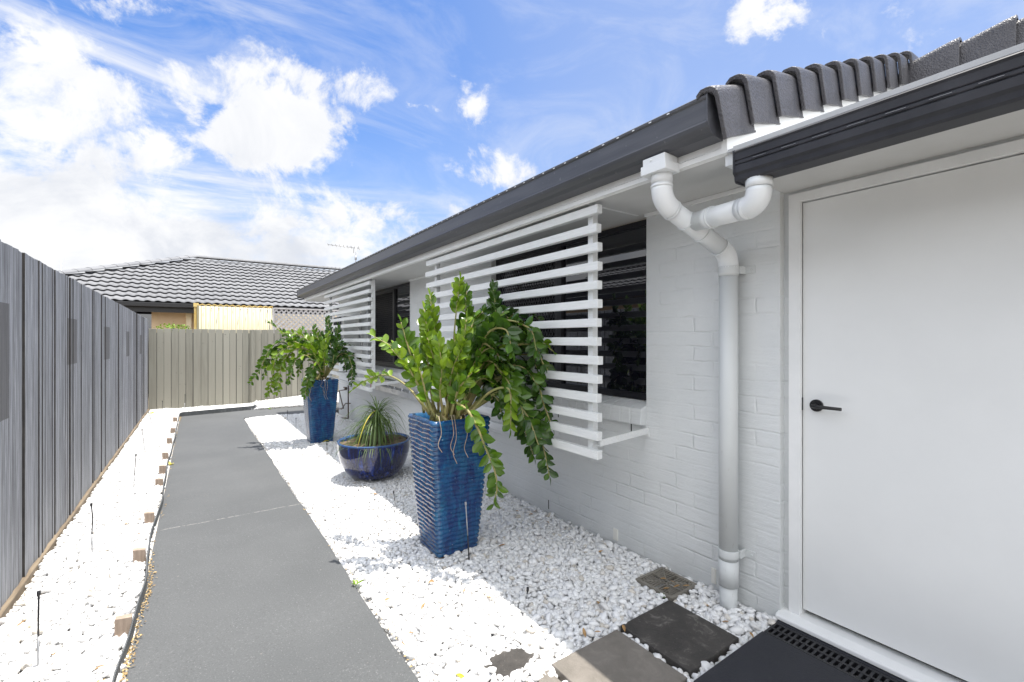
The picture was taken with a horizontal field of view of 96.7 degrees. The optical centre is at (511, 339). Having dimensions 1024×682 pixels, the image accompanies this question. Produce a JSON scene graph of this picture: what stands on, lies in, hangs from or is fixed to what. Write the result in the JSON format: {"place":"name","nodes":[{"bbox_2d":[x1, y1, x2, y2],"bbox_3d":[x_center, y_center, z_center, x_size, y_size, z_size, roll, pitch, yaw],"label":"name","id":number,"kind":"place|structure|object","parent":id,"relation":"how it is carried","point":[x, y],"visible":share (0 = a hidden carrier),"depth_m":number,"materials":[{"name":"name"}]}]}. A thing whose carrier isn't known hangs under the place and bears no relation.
{"place":"outdoors","nodes":[
{"label":"outdoors","id":0,"kind":"place"},
{"bbox_2d":[135,312,150,393],"bbox_3d":[-11.389,0.379,13.107,1.600,2.467,0.030,0,0,-35],"label":"fence post","id":1,"kind":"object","parent":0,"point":[147,315],"depth_m":13.51,"materials":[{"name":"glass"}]},
{"bbox_2d":[126,403,418,681],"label":"path","id":2,"kind":"structure","parent":0,"point":[252,582],"depth_m":2.65,"materials":[{"name":"concrete"}]},
{"bbox_2d":[96,416,427,681],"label":"leaf litter","id":3,"kind":"object","parent":2,"relation":"on","point":[127,658],"visible":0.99,"depth_m":2.27,"materials":[{"name":"beige plant"}]},
{"bbox_2d":[0,392,864,681],"bbox_3d":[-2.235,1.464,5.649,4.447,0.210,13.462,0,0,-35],"label":"pebbles","id":4,"kind":"object","parent":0,"point":[74,579],"visible":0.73,"depth_m":2.73,"materials":[{"name":"white gravel"}]},
{"bbox_2d":[36,590,40,665],"bbox_3d":[-2.064,1.282,1.985,0.014,0.370,0.013,0,0,33],"label":"garden stake","id":5,"kind":"object","parent":4,"relation":"on","point":[38,594],"visible":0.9,"depth_m":1.98,"materials":[{"name":"black plastic"}]},
{"bbox_2d":[90,503,92,552],"bbox_3d":[-2.813,1.289,3.045,0.018,0.387,0.013,0,0,-12],"label":"garden stake","id":6,"kind":"object","parent":4,"relation":"on","point":[91,504],"visible":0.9,"depth_m":3.04,"materials":[{"name":"black plastic"}]},
{"bbox_2d":[114,614,131,636],"bbox_3d":[-1.880,1.412,2.200,0.067,0.152,0.036,0,0,-35],"label":"timber peg","id":7,"kind":"object","parent":4,"relation":"on","point":[122,624],"visible":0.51,"depth_m":2.19,"materials":[{"name":"brown wood"}]},
{"bbox_2d":[133,454,136,487],"bbox_3d":[-3.663,1.307,4.419,0.037,0.388,0.013,0,0,-5],"label":"garden stake","id":8,"kind":"object","parent":4,"relation":"on","point":[134,471],"visible":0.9,"depth_m":4.42,"materials":[{"name":"black plastic"}]},
{"bbox_2d":[133,547,145,563],"bbox_3d":[-2.400,1.422,2.935,0.068,0.152,0.036,0,0,-35],"label":"timber peg","id":9,"kind":"object","parent":4,"relation":"on","point":[139,554],"visible":0.55,"depth_m":2.92,"materials":[{"name":"brown wood"}]},
{"bbox_2d":[144,511,154,522],"bbox_3d":[-2.864,1.435,3.599,0.070,0.145,0.036,0,0,-35],"label":"timber peg","id":10,"kind":"object","parent":4,"relation":"on","point":[149,517],"visible":0.51,"depth_m":3.58,"materials":[{"name":"brown wood"}]},
{"bbox_2d":[155,478,162,485],"bbox_3d":[-3.496,1.448,4.511,0.063,0.145,0.036,0,0,-35],"label":"timber peg","id":11,"kind":"object","parent":4,"relation":"on","point":[159,481],"visible":0.51,"depth_m":4.50,"materials":[{"name":"brown wood"}]},
{"bbox_2d":[159,465,165,473],"bbox_3d":[-3.822,1.451,4.979,0.063,0.153,0.036,0,0,-35],"label":"timber peg","id":12,"kind":"object","parent":4,"relation":"on","point":[162,469],"visible":0.52,"depth_m":4.96,"materials":[{"name":"brown wood"}]},
{"bbox_2d":[162,452,168,459],"bbox_3d":[-4.237,1.458,5.567,0.071,0.156,0.036,0,0,-35],"label":"timber peg","id":13,"kind":"object","parent":4,"relation":"on","point":[165,455],"visible":0.51,"depth_m":5.55,"materials":[{"name":"brown wood"}]},
{"bbox_2d":[166,438,171,443],"bbox_3d":[-4.843,1.469,6.437,0.070,0.157,0.036,0,0,-35],"label":"timber peg","id":14,"kind":"object","parent":4,"relation":"on","point":[169,440],"visible":0.56,"depth_m":6.42,"materials":[{"name":"brown wood"}]},
{"bbox_2d":[112,406,254,681],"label":"lawn edging","id":15,"kind":"object","parent":4,"relation":"on","point":[123,655],"visible":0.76,"depth_m":2.95,"materials":[{"name":"plastic"}]},
{"bbox_2d":[301,377,338,443],"bbox_3d":[-2.808,1.046,6.649,0.437,0.941,0.437,0,0,-35],"label":"tall planter","id":16,"kind":"object","parent":4,"relation":"on","point":[319,412],"visible":0.92,"depth_m":6.50,"materials":[{"name":"ceramic"}]},
{"bbox_2d":[247,315,362,401],"bbox_3d":[-2.922,0.253,6.495,1.504,1.225,0.760,0,0,-3],"label":"potted plant","id":17,"kind":"object","parent":16,"relation":"in","point":[315,347],"visible":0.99,"depth_m":6.34,"materials":[{"name":"green plant"}]},
{"bbox_2d":[352,579,363,584],"bbox_3d":[-0.908,1.424,2.659,0.068,0.024,0.055,0,0,13],"label":"weed","id":18,"kind":"object","parent":4,"relation":"in","point":[355,582],"visible":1,"depth_m":2.67,"materials":[{"name":"green plant"}]},
{"bbox_2d":[337,432,409,480],"bbox_3d":[-1.471,1.261,4.863,0.752,0.399,0.752,0,0,-35],"label":"bowl planter","id":19,"kind":"object","parent":4,"relation":"on","point":[373,467],"visible":0.94,"depth_m":4.59,"materials":[{"name":"ceramic"}]},
{"bbox_2d":[332,394,407,461],"bbox_3d":[-1.481,0.922,4.880,0.883,0.700,0.951,0,0,18],"label":"grass palm","id":20,"kind":"object","parent":19,"relation":"in","point":[377,432],"depth_m":4.74,"materials":[{"name":"green plant"}]},
{"bbox_2d":[408,410,489,558],"bbox_3d":[-0.445,0.998,3.186,0.437,0.941,0.437,0,0,-35],"label":"tall planter","id":21,"kind":"object","parent":4,"relation":"on","point":[446,487],"visible":0.85,"depth_m":3.03,"materials":[{"name":"blue ceramic"}]},
{"bbox_2d":[349,272,558,509],"bbox_3d":[-0.464,0.285,3.102,1.568,1.515,0.780,0,0,5],"label":"potted plant","id":22,"kind":"object","parent":21,"relation":"in","point":[483,350],"visible":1,"depth_m":2.96,"materials":[{"name":"green plant"}]},
{"bbox_2d":[465,502,469,559],"bbox_3d":[-0.291,1.262,2.965,0.035,0.406,0.013,0,0,-5],"label":"garden stake","id":23,"kind":"object","parent":4,"relation":"on","point":[467,532],"visible":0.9,"depth_m":2.96,"materials":[{"name":"black plastic"}]},
{"bbox_2d":[484,640,540,681],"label":"paver","id":24,"kind":"object","parent":4,"relation":"on","point":[504,663],"visible":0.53,"depth_m":2.02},
{"bbox_2d":[526,670,560,681],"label":"paver","id":25,"kind":"object","parent":4,"relation":"on","point":[547,678],"visible":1,"depth_m":1.91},
{"bbox_2d":[552,630,686,681],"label":"paver","id":26,"kind":"object","parent":4,"relation":"on","point":[616,656],"visible":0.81,"depth_m":1.98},
{"bbox_2d":[635,567,696,600],"bbox_3d":[0.898,1.451,2.644,0.247,0.090,0.250,0,0,-35],"label":"paver","id":27,"kind":"object","parent":4,"relation":"on","point":[650,580],"visible":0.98,"depth_m":2.63,"materials":[{"name":"concrete"}]},
{"bbox_2d":[621,600,738,678],"bbox_3d":[0.804,1.433,2.197,0.388,0.050,0.385,0,0,-35],"label":"paver","id":28,"kind":"object","parent":4,"relation":"on","point":[672,633],"visible":0.76,"depth_m":2.16,"materials":[{"name":"grey stone"}]},
{"bbox_2d":[694,620,906,681],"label":"outdoor step slab","id":29,"kind":"structure","parent":4,"relation":"on","point":[762,656],"depth_m":1.93,"materials":[{"name":"black rubber"}]},
{"bbox_2d":[764,622,898,681],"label":"strip drain","id":30,"kind":"object","parent":29,"relation":"in","point":[819,651],"visible":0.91,"depth_m":2.01,"materials":[{"name":"black plastic"}]},
{"bbox_2d":[0,0,1023,273],"label":"sky","id":31,"kind":"structure","parent":0,"point":[131,130],"materials":[{"name":"blue"}]},
{"bbox_3d":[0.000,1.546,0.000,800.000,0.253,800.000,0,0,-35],"label":"ground","id":32,"kind":"structure","parent":0,"visible":0},
{"bbox_2d":[0,239,148,625],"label":"paling fence","id":33,"kind":"object","parent":32,"relation":"on","point":[74,409],"visible":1,"depth_m":3.25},
{"bbox_2d":[156,321,190,328],"bbox_3d":[-7.997,0.567,10.766,0.809,1.987,0.602,0,0,-35],"label":"shrub","id":34,"kind":"object","parent":32,"relation":"on","point":[172,326],"visible":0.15,"depth_m":10.73,"materials":[{"name":"green plant"}]},
{"bbox_2d":[59,255,341,393],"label":"neighbour house","id":35,"kind":"structure","parent":32,"relation":"on","point":[159,292],"depth_m":15.02,"materials":[{"name":"grey tile"}]},
{"bbox_2d":[327,243,359,261],"bbox_3d":[-7.705,-3.718,20.960,1.609,1.315,0.847,0,0,-35],"label":"tv aerial","id":36,"kind":"object","parent":35,"relation":"attached to","point":[353,247],"visible":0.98,"depth_m":21.18,"materials":[{"name":"grey metal"}]},
{"bbox_2d":[193,303,280,332],"bbox_3d":[-7.751,0.292,13.217,2.461,2.570,0.650,0,0,-35],"label":"patio screen","id":37,"kind":"object","parent":32,"relation":"on","point":[228,317],"visible":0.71,"depth_m":12.80,"materials":[{"name":"beige metal"}]},
{"bbox_2d":[149,329,338,409],"bbox_3d":[-4.644,0.677,12.177,7.964,1.848,0.190,0,0,-35],"label":"paling fence","id":38,"kind":"object","parent":32,"relation":"on","point":[197,367],"visible":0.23,"depth_m":10.52,"materials":[{"name":"grey painted wood"}]},
{"bbox_2d":[272,308,338,329],"bbox_3d":[-6.034,0.321,14.067,2.450,2.513,0.060,0,0,-35],"label":"lattice panel","id":39,"kind":"object","parent":32,"relation":"on","point":[295,314],"visible":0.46,"depth_m":13.76,"materials":[{"name":"grey wood"}]},
{"bbox_2d":[274,314,336,329],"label":"patio wall","id":40,"kind":"structure","parent":32,"relation":"on","point":[296,317],"depth_m":14.31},
{"bbox_2d":[297,15,1023,681],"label":"house","id":41,"kind":"structure","parent":32,"relation":"on","point":[811,329],"depth_m":2.15,"materials":[{"name":"brick"}]},
{"bbox_2d":[337,373,350,418],"bbox_3d":[-3.219,1.091,8.690,0.043,0.947,0.950,0,0,-35],"label":"water pipe","id":42,"kind":"object","parent":41,"relation":"attached to","point":[345,388],"visible":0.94,"depth_m":8.54,"materials":[{"name":"grey metal"}]},
{"bbox_2d":[333,316,362,359],"bbox_3d":[-2.869,-0.016,8.014,0.341,0.768,1.010,0,0,-35],"label":"window","id":43,"kind":"structure","parent":41,"relation":"attached to","point":[355,336],"depth_m":7.81,"materials":[{"name":"black glass"}]},
{"bbox_2d":[324,279,399,391],"bbox_3d":[-2.457,-0.053,7.294,0.485,1.511,2.604,0,0,-35],"label":"slat screen","id":44,"kind":"object","parent":41,"relation":"attached to","point":[371,307],"visible":0.66,"depth_m":6.53,"materials":[{"name":"paint"}]},
{"bbox_2d":[375,282,409,368],"bbox_3d":[-1.846,-0.184,6.978,0.056,1.228,1.820,0,0,-35],"label":"window","id":45,"kind":"structure","parent":41,"relation":"in","point":[390,302],"depth_m":7.01,"materials":[{"name":"black glass"}]},
{"bbox_2d":[375,378,429,402],"bbox_3d":[-1.586,0.686,6.334,0.070,0.175,2.205,0,0,-35],"label":"window sill","id":46,"kind":"structure","parent":41,"relation":"attached to","point":[409,394],"depth_m":6.27,"materials":[{"name":"metal"}]},
{"bbox_2d":[425,204,649,459],"bbox_3d":[0.007,-0.053,3.760,0.485,1.511,2.399,0,0,-35],"label":"slat screen","id":47,"kind":"object","parent":41,"relation":"attached to","point":[592,341],"visible":0.63,"depth_m":2.90,"materials":[{"name":"paint"}]},
{"bbox_2d":[496,219,645,399],"bbox_3d":[0.396,-0.197,3.763,0.056,1.203,1.880,0,0,-35],"label":"window","id":48,"kind":"structure","parent":41,"relation":"in","point":[622,332],"depth_m":3.31,"materials":[{"name":"black glass"}]},
{"bbox_2d":[802,154,1023,681],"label":"door","id":49,"kind":"structure","parent":41,"relation":"in","point":[913,397],"depth_m":1.87,"materials":[{"name":"paint"}]}
]}

